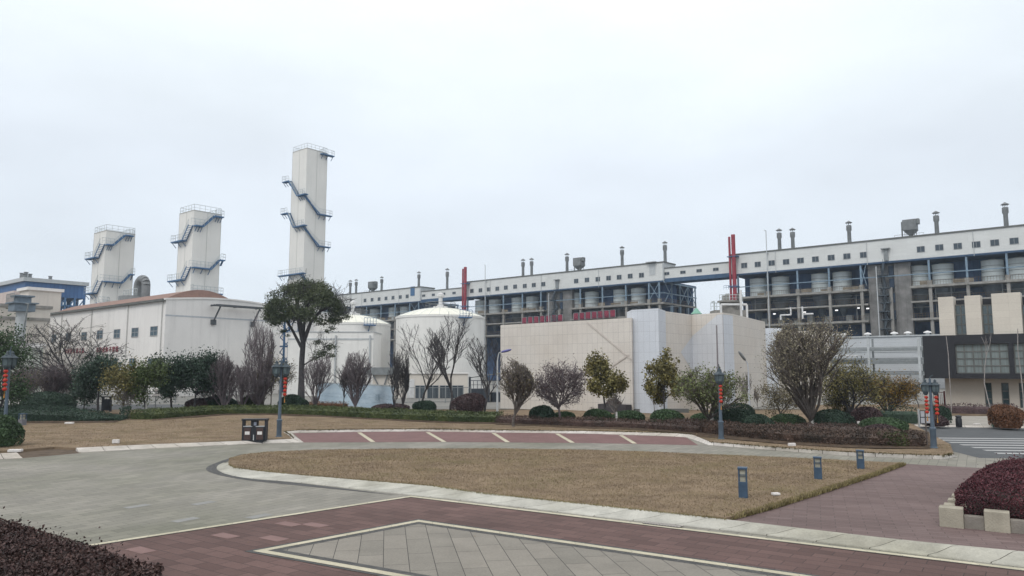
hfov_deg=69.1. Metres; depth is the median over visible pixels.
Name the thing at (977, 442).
crossing line
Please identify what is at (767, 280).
mast
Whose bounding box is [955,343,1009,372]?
window
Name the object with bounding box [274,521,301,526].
replaced slab
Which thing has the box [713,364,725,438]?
street lamp
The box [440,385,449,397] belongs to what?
window
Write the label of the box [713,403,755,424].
round bush
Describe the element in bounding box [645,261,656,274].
hoist door
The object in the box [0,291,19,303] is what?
pink hall
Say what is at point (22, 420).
bollard light
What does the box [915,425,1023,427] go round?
kerb
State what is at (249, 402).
round bush
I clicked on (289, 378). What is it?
young tree
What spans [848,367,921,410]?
golden tree
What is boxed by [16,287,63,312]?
beige penthouse
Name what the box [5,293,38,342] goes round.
duct tower
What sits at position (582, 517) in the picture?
cream border
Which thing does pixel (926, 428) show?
thin post
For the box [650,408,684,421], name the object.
round bush
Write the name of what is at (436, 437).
bay line
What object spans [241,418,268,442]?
litter bin
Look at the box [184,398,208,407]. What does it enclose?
round bush
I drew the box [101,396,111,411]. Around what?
litter bin
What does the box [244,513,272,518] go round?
replaced slab
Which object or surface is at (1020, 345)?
window
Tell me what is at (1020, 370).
bare sapling
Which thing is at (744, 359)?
road lamp
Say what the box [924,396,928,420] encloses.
lantern string
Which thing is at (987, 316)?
window
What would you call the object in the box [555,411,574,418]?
round bush
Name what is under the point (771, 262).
window
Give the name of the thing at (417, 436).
parking bays
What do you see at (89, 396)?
evergreen tree
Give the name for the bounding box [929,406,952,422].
round bush
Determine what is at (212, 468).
dark border
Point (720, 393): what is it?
lantern string
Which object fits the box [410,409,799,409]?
ground
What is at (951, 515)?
planter wall
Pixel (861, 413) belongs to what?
round bush
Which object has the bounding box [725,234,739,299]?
red pipe stack
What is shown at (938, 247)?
window
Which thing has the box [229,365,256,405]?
bare shrub tree
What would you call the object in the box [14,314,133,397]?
bare tree
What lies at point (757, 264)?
window
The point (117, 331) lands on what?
window
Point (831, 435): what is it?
hedge
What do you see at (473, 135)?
sky
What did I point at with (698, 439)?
kerb
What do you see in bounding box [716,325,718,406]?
flag pole
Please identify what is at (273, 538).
replaced slab
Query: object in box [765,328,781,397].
pale blue wall
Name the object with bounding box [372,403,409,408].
round bush
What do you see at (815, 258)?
window
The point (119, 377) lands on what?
olive tree
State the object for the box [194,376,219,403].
bare shrub tree
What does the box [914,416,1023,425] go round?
sidewalk
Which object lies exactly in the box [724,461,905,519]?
dry grass
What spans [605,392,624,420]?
bare tree
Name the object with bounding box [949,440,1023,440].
crossing line
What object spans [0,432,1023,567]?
plaza
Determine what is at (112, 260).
cold box tower
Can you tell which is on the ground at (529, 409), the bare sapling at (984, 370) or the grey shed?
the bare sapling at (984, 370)
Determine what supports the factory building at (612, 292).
on the yard at (440, 404)
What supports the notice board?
on the lawn at (167, 436)
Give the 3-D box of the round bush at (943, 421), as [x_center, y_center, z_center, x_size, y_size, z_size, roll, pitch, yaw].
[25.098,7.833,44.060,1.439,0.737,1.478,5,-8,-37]
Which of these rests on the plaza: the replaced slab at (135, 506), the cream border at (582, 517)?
the replaced slab at (135, 506)
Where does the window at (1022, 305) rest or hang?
in the modern building at (969, 325)
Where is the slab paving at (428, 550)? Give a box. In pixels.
[268,522,790,575]
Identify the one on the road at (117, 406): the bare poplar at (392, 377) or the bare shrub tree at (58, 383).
the bare shrub tree at (58, 383)
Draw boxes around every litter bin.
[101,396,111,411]
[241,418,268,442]
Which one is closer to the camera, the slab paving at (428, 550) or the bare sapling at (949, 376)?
the slab paving at (428, 550)
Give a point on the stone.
(15, 450)
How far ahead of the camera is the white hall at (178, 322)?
103.37 m
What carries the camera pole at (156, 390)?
on the soil bed at (315, 415)
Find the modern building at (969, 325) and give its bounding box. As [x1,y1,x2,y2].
[922,292,1023,409]
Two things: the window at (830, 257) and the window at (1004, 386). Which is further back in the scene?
the window at (830, 257)
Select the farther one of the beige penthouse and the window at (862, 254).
the window at (862, 254)
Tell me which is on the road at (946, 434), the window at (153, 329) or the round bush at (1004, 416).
the round bush at (1004, 416)
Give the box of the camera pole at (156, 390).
[152,387,159,407]
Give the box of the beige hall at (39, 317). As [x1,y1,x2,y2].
[0,303,52,390]
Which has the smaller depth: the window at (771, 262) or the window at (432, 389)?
the window at (432, 389)
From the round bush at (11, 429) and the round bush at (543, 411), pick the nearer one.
the round bush at (11, 429)
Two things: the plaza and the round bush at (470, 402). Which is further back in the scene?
the round bush at (470, 402)
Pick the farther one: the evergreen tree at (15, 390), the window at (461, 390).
the window at (461, 390)
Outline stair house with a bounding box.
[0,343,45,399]
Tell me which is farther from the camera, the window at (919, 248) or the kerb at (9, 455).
the window at (919, 248)
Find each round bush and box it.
[0,414,25,446]
[19,391,74,410]
[62,393,77,407]
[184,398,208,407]
[204,396,237,406]
[243,394,261,406]
[277,394,309,407]
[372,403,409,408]
[412,400,436,410]
[450,393,485,411]
[529,405,554,418]
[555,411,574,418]
[583,408,611,420]
[611,410,645,420]
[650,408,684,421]
[689,413,708,420]
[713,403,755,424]
[741,414,774,424]
[770,413,806,425]
[813,409,856,425]
[850,406,882,423]
[858,417,909,430]
[863,423,898,433]
[922,414,949,426]
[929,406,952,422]
[987,404,1023,428]
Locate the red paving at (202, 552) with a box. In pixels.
[89,497,1023,575]
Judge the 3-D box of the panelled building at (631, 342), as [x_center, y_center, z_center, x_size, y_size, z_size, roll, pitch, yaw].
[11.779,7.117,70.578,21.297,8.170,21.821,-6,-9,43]
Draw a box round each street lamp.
[1,346,18,414]
[271,356,290,436]
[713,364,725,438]
[920,375,939,448]
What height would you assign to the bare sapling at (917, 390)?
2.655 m
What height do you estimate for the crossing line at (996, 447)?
0.001 m
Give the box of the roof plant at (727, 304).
[710,290,747,317]
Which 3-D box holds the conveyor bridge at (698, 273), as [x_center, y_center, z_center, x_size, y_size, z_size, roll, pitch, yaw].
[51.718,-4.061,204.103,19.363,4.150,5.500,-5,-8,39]
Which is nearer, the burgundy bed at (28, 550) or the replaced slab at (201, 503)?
the burgundy bed at (28, 550)
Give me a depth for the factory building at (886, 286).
172.70 m
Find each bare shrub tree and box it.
[9,363,50,398]
[37,360,72,392]
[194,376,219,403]
[204,351,241,405]
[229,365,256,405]
[255,369,278,404]
[299,353,335,404]
[339,347,372,406]
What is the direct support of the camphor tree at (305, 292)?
on the yard at (440, 404)
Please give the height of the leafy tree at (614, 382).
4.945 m
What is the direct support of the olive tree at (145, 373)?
on the lawn at (167, 436)
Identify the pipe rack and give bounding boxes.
[830,337,925,385]
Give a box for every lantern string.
[2,370,7,397]
[283,377,286,402]
[719,385,722,409]
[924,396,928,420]
[934,396,938,422]
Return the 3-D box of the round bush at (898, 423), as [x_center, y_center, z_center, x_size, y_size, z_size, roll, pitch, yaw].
[19.420,7.163,38.773,2.494,0.915,2.798,0,-6,3]
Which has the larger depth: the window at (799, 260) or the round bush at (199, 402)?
the window at (799, 260)
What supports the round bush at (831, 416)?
on the soil bed at (701, 434)
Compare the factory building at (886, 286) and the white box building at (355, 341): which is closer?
the white box building at (355, 341)
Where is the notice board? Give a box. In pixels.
[917,409,929,426]
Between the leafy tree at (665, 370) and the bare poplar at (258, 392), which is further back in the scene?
the bare poplar at (258, 392)
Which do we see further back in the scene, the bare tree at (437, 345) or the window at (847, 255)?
the window at (847, 255)
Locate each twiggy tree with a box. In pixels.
[494,356,538,426]
[533,353,590,417]
[754,311,860,425]
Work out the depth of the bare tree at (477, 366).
58.12 m
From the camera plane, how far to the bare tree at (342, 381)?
61.47 m
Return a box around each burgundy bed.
[0,506,164,575]
[953,453,1023,525]
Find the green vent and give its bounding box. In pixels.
[691,308,701,314]
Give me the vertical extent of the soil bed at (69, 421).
0.001 m
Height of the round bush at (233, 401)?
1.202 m
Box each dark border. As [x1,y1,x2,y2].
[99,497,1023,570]
[206,454,391,494]
[245,519,818,575]
[269,522,788,575]
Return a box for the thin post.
[924,411,927,444]
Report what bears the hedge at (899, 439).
on the soil bed at (701, 434)
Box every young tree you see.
[257,353,284,404]
[276,358,299,393]
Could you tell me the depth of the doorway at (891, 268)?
171.55 m
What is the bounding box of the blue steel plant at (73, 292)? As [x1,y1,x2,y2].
[0,272,88,310]
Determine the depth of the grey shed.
145.59 m
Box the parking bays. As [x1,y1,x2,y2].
[294,431,696,444]
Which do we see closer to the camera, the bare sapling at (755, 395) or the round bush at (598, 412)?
the round bush at (598, 412)
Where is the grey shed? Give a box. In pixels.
[829,331,944,387]
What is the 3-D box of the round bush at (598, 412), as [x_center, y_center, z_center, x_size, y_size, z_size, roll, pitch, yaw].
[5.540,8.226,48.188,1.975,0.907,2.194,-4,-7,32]
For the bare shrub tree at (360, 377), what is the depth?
61.40 m
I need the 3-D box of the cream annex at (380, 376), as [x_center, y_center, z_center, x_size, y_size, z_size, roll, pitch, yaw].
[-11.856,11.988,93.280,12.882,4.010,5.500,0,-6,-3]
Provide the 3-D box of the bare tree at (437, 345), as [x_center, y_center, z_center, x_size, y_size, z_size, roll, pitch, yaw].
[-5.108,5.925,59.815,3.977,8.061,4.379,0,-6,0]
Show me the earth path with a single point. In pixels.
(40, 453)
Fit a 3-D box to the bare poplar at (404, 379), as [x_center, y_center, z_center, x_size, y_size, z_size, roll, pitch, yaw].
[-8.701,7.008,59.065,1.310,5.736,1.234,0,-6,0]
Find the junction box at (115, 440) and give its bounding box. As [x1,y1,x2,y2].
[112,439,119,442]
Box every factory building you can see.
[323,271,458,366]
[467,241,696,379]
[731,202,1023,336]
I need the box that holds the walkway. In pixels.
[735,464,1023,550]
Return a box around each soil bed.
[27,413,117,422]
[152,408,495,422]
[496,419,695,433]
[696,422,930,448]
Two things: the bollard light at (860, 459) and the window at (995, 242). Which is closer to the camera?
the bollard light at (860, 459)
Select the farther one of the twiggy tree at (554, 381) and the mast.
the mast
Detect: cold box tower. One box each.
[83,224,134,303]
[167,204,225,294]
[279,143,334,310]
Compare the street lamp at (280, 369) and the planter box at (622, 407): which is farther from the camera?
the planter box at (622, 407)
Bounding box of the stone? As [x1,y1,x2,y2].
[7,449,22,451]
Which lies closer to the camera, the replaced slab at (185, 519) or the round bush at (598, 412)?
the replaced slab at (185, 519)
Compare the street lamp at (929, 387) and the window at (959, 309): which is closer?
the street lamp at (929, 387)
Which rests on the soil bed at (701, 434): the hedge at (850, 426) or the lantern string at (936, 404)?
the hedge at (850, 426)
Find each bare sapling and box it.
[738,372,751,402]
[753,389,759,406]
[910,379,921,407]
[946,336,951,413]
[983,339,990,406]
[1017,329,1023,410]
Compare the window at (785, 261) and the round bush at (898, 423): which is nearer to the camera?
the round bush at (898, 423)
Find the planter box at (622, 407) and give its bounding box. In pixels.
[598,404,631,412]
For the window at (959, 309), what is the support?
in the modern building at (969, 325)
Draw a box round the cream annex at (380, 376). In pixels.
[363,367,468,397]
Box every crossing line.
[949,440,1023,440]
[950,442,1005,442]
[952,438,1023,438]
[960,444,1023,445]
[973,447,1020,447]
[986,450,1023,450]
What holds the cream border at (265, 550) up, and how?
on the dark border at (281, 550)
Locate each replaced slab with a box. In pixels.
[123,504,149,508]
[125,546,155,553]
[172,517,198,522]
[192,501,215,504]
[212,533,238,538]
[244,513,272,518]
[260,535,287,541]
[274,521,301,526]
[302,522,328,527]
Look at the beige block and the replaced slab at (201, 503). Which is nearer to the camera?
the replaced slab at (201, 503)
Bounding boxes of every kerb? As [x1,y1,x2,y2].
[0,452,21,458]
[76,439,303,452]
[217,462,1023,566]
[284,429,956,458]
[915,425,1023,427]
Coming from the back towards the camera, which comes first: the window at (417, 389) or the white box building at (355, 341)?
the white box building at (355, 341)
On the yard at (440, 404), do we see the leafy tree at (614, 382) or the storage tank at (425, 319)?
the storage tank at (425, 319)
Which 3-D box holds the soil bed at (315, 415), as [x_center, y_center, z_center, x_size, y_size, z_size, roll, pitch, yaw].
[-15.882,9.471,55.926,29.736,0.001,20.283,0,-6,0]
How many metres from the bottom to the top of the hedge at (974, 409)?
1.128 m
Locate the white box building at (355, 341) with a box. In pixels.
[287,331,381,395]
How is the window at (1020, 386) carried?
in the modern building at (969, 325)
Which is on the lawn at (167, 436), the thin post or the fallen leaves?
the fallen leaves
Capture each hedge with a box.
[0,403,130,420]
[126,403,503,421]
[309,401,348,406]
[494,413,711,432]
[665,417,705,424]
[697,419,927,445]
[773,421,863,432]
[844,403,917,423]
[877,430,911,445]
[941,402,1018,413]
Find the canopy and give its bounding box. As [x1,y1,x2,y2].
[831,355,862,376]
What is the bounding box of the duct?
[118,275,150,299]
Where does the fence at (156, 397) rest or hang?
on the yard at (440, 404)
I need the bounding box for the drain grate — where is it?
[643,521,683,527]
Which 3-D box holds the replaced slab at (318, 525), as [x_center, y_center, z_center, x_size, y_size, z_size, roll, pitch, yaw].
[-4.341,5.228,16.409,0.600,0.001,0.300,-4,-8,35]
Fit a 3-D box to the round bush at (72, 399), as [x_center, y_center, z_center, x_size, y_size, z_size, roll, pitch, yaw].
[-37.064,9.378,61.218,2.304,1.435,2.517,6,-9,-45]
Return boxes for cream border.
[85,496,1023,569]
[254,520,809,575]
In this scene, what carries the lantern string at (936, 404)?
hanging from the street lamp at (929, 387)
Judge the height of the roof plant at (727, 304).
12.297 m
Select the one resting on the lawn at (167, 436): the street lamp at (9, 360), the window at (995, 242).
the street lamp at (9, 360)
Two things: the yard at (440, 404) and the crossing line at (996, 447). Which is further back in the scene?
the yard at (440, 404)
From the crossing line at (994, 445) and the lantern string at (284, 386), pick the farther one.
the lantern string at (284, 386)
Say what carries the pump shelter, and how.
on the yard at (440, 404)
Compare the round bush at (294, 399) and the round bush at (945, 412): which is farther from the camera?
the round bush at (294, 399)
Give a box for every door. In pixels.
[407,379,413,397]
[410,286,414,295]
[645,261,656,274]
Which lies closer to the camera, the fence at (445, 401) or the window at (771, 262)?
the fence at (445, 401)
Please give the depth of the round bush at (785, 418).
43.13 m
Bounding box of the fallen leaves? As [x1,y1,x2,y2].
[22,409,945,445]
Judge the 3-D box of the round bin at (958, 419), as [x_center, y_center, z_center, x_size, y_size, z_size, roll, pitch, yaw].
[26.549,7.908,44.175,0.358,0.692,0.353,0,-6,0]
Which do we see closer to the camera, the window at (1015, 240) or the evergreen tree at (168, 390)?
the evergreen tree at (168, 390)
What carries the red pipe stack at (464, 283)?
attached to the factory building at (612, 292)
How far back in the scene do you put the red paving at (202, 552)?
14.57 m
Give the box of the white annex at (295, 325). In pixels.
[278,311,329,389]
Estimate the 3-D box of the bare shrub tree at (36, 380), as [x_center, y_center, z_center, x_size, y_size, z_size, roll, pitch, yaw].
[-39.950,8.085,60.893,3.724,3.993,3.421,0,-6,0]
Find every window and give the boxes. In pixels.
[81,332,86,339]
[96,330,102,338]
[113,329,120,337]
[131,327,138,336]
[150,326,157,335]
[415,385,424,397]
[427,385,438,397]
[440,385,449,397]
[452,385,463,397]
[741,263,746,267]
[754,261,760,266]
[768,260,774,265]
[783,259,789,264]
[797,257,803,263]
[812,256,818,261]
[827,254,834,260]
[843,253,850,258]
[860,252,866,257]
[917,246,924,252]
[935,244,943,250]
[953,243,961,249]
[955,304,966,334]
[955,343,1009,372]
[972,241,980,247]
[982,304,993,333]
[985,383,992,405]
[990,239,999,245]
[1001,383,1009,405]
[1009,237,1018,244]
[1013,343,1023,373]
[1019,383,1023,407]
[1022,305,1023,327]
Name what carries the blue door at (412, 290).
in the factory building at (389, 305)
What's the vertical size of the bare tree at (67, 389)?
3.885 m
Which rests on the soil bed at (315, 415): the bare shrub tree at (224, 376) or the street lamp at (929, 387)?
the bare shrub tree at (224, 376)
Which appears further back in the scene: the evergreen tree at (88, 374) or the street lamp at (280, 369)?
the evergreen tree at (88, 374)
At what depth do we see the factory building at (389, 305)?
283.83 m
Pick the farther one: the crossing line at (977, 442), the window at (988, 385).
the window at (988, 385)
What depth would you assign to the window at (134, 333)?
102.34 m
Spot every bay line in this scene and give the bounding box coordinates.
[358,432,374,441]
[426,432,445,441]
[492,433,508,441]
[556,434,574,442]
[619,435,634,442]
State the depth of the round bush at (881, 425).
37.05 m
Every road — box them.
[70,404,184,411]
[919,427,1023,457]
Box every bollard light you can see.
[18,413,27,424]
[737,466,747,497]
[813,456,821,478]
[856,450,864,468]
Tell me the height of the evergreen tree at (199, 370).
5.455 m
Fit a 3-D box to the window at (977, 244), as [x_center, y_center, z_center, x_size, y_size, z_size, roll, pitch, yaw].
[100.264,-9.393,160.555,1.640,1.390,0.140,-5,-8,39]
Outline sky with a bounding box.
[0,0,1023,313]
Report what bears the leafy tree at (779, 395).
on the lawn at (167, 436)
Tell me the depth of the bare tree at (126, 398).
54.22 m
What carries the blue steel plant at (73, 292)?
on the ground at (529, 409)
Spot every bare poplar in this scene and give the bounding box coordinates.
[241,312,276,404]
[387,350,398,408]
[394,342,410,406]
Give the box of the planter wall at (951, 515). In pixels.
[938,486,1023,533]
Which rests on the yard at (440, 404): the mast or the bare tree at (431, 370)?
the bare tree at (431, 370)
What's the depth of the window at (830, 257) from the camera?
179.54 m
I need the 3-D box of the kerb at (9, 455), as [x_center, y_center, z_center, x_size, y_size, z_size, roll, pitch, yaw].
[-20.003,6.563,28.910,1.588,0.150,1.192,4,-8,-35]
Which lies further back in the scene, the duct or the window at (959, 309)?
the duct
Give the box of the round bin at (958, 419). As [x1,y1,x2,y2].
[955,415,961,426]
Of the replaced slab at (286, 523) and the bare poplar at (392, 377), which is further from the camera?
the bare poplar at (392, 377)
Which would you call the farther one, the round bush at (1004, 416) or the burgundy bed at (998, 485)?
the round bush at (1004, 416)
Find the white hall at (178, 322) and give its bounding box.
[46,290,279,396]
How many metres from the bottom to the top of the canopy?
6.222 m
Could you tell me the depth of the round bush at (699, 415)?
45.21 m
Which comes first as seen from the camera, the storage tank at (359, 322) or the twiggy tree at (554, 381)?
the twiggy tree at (554, 381)
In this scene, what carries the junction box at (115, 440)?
on the lawn at (167, 436)
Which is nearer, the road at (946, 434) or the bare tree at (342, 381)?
the road at (946, 434)
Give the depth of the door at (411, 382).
90.79 m
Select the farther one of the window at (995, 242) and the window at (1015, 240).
the window at (995, 242)
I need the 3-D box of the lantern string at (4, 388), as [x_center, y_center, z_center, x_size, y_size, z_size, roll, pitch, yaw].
[-23.501,4.352,34.462,0.204,1.475,0.204,0,-6,0]
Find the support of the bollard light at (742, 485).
on the lawn at (595, 492)
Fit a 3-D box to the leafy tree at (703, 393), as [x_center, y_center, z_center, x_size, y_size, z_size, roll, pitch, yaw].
[10.780,5.885,40.290,4.347,3.845,4.137,0,-6,0]
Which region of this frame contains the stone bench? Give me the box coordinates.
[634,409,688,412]
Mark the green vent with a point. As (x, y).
(695, 311)
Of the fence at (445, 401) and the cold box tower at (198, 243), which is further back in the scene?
the cold box tower at (198, 243)
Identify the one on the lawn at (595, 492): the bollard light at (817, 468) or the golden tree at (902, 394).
the bollard light at (817, 468)
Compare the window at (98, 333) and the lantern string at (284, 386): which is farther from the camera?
the window at (98, 333)
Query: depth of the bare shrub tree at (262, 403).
61.79 m
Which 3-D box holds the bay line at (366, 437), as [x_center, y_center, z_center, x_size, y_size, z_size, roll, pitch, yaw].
[-7.505,7.626,38.093,0.220,0.001,5.636,2,-7,-18]
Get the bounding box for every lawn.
[0,410,952,455]
[229,449,895,519]
[797,404,987,415]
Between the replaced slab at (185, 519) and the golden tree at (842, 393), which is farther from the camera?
the golden tree at (842, 393)
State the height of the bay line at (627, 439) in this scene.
0.001 m
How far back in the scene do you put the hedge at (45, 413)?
48.47 m
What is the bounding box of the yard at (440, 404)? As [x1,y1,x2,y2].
[0,381,945,408]
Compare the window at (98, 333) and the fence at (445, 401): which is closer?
the fence at (445, 401)
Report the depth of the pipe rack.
137.92 m
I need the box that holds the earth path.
[15,449,80,458]
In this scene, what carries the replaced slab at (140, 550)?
on the red paving at (202, 552)
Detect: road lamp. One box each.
[496,349,511,411]
[738,351,750,405]
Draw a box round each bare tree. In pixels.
[12,355,70,391]
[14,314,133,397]
[41,364,79,402]
[113,383,143,412]
[326,366,358,406]
[392,323,449,400]
[425,313,470,409]
[465,337,506,411]
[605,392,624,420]
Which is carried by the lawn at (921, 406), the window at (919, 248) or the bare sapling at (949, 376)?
the bare sapling at (949, 376)
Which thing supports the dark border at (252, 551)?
on the red paving at (202, 552)
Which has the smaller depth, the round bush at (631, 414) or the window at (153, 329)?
the round bush at (631, 414)
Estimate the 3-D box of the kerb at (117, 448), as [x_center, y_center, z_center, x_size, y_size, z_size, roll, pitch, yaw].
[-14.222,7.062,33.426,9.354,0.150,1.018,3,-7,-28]
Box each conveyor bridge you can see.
[421,268,473,303]
[664,261,736,283]
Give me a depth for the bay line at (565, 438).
37.15 m
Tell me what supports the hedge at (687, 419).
on the soil bed at (675, 431)
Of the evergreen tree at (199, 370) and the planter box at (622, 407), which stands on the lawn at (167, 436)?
the planter box at (622, 407)
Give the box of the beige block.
[778,331,831,398]
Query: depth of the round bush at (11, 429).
32.27 m
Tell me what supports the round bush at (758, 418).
on the soil bed at (701, 434)
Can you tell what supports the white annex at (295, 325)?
on the yard at (440, 404)
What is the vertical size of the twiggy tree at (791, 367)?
6.804 m
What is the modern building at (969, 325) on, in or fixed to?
on the ground at (529, 409)
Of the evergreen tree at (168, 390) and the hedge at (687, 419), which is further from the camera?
the evergreen tree at (168, 390)
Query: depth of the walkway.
17.97 m
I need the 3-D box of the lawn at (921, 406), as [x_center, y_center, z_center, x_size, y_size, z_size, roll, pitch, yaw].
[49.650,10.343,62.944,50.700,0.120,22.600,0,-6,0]
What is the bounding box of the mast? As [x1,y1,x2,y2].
[764,230,769,327]
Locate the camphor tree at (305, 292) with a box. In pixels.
[258,269,356,398]
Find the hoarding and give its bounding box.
[317,382,393,407]
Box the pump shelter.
[468,373,499,401]
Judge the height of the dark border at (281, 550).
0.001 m
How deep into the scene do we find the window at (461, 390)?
91.07 m
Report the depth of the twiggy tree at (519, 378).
43.64 m
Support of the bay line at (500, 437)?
on the parking bays
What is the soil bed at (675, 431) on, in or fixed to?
on the lawn at (167, 436)
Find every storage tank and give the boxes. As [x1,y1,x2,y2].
[313,300,390,366]
[395,293,484,387]
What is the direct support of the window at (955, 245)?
in the factory building at (886, 286)
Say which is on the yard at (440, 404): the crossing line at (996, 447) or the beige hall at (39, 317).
the beige hall at (39, 317)
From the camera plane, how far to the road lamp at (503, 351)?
55.51 m
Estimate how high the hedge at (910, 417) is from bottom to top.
1.287 m
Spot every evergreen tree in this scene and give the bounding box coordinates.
[0,308,39,410]
[65,346,127,410]
[65,372,107,408]
[142,348,197,407]
[163,344,224,406]
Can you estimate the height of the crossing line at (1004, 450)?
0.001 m
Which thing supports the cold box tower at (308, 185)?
on the yard at (440, 404)
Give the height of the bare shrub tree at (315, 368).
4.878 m
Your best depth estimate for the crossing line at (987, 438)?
37.15 m
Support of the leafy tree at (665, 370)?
on the lawn at (167, 436)
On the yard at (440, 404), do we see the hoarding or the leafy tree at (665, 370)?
the hoarding
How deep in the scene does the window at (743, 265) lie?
193.28 m
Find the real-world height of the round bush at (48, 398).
1.831 m
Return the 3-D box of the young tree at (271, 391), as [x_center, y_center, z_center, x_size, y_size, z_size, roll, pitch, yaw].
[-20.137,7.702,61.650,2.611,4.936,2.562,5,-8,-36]
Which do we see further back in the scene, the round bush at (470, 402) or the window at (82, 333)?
the window at (82, 333)
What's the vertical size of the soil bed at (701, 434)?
0.001 m
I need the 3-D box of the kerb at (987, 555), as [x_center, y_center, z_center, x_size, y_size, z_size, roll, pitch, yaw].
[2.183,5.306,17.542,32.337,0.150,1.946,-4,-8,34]
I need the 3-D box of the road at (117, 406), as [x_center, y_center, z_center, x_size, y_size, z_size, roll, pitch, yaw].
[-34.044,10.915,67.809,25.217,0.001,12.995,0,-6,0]
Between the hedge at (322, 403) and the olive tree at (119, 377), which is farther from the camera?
the hedge at (322, 403)
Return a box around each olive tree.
[95,351,150,414]
[119,354,174,409]
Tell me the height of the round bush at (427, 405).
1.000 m
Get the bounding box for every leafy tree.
[578,348,630,409]
[641,347,681,408]
[667,361,752,422]
[750,374,808,416]
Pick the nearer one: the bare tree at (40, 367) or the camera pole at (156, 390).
the camera pole at (156, 390)
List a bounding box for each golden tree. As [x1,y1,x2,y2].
[813,353,903,422]
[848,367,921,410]
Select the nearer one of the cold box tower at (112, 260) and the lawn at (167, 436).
the lawn at (167, 436)
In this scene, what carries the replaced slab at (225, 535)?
on the red paving at (202, 552)
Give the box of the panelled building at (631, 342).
[500,308,767,412]
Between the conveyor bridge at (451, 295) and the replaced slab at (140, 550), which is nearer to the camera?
the replaced slab at (140, 550)
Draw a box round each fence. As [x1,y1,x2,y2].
[59,391,252,402]
[396,386,470,402]
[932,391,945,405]
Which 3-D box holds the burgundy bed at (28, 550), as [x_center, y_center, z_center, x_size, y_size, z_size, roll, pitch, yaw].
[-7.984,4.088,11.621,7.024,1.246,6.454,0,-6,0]
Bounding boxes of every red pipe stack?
[460,267,469,310]
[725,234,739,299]
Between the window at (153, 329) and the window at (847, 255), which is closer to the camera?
the window at (153, 329)
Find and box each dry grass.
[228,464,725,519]
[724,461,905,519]

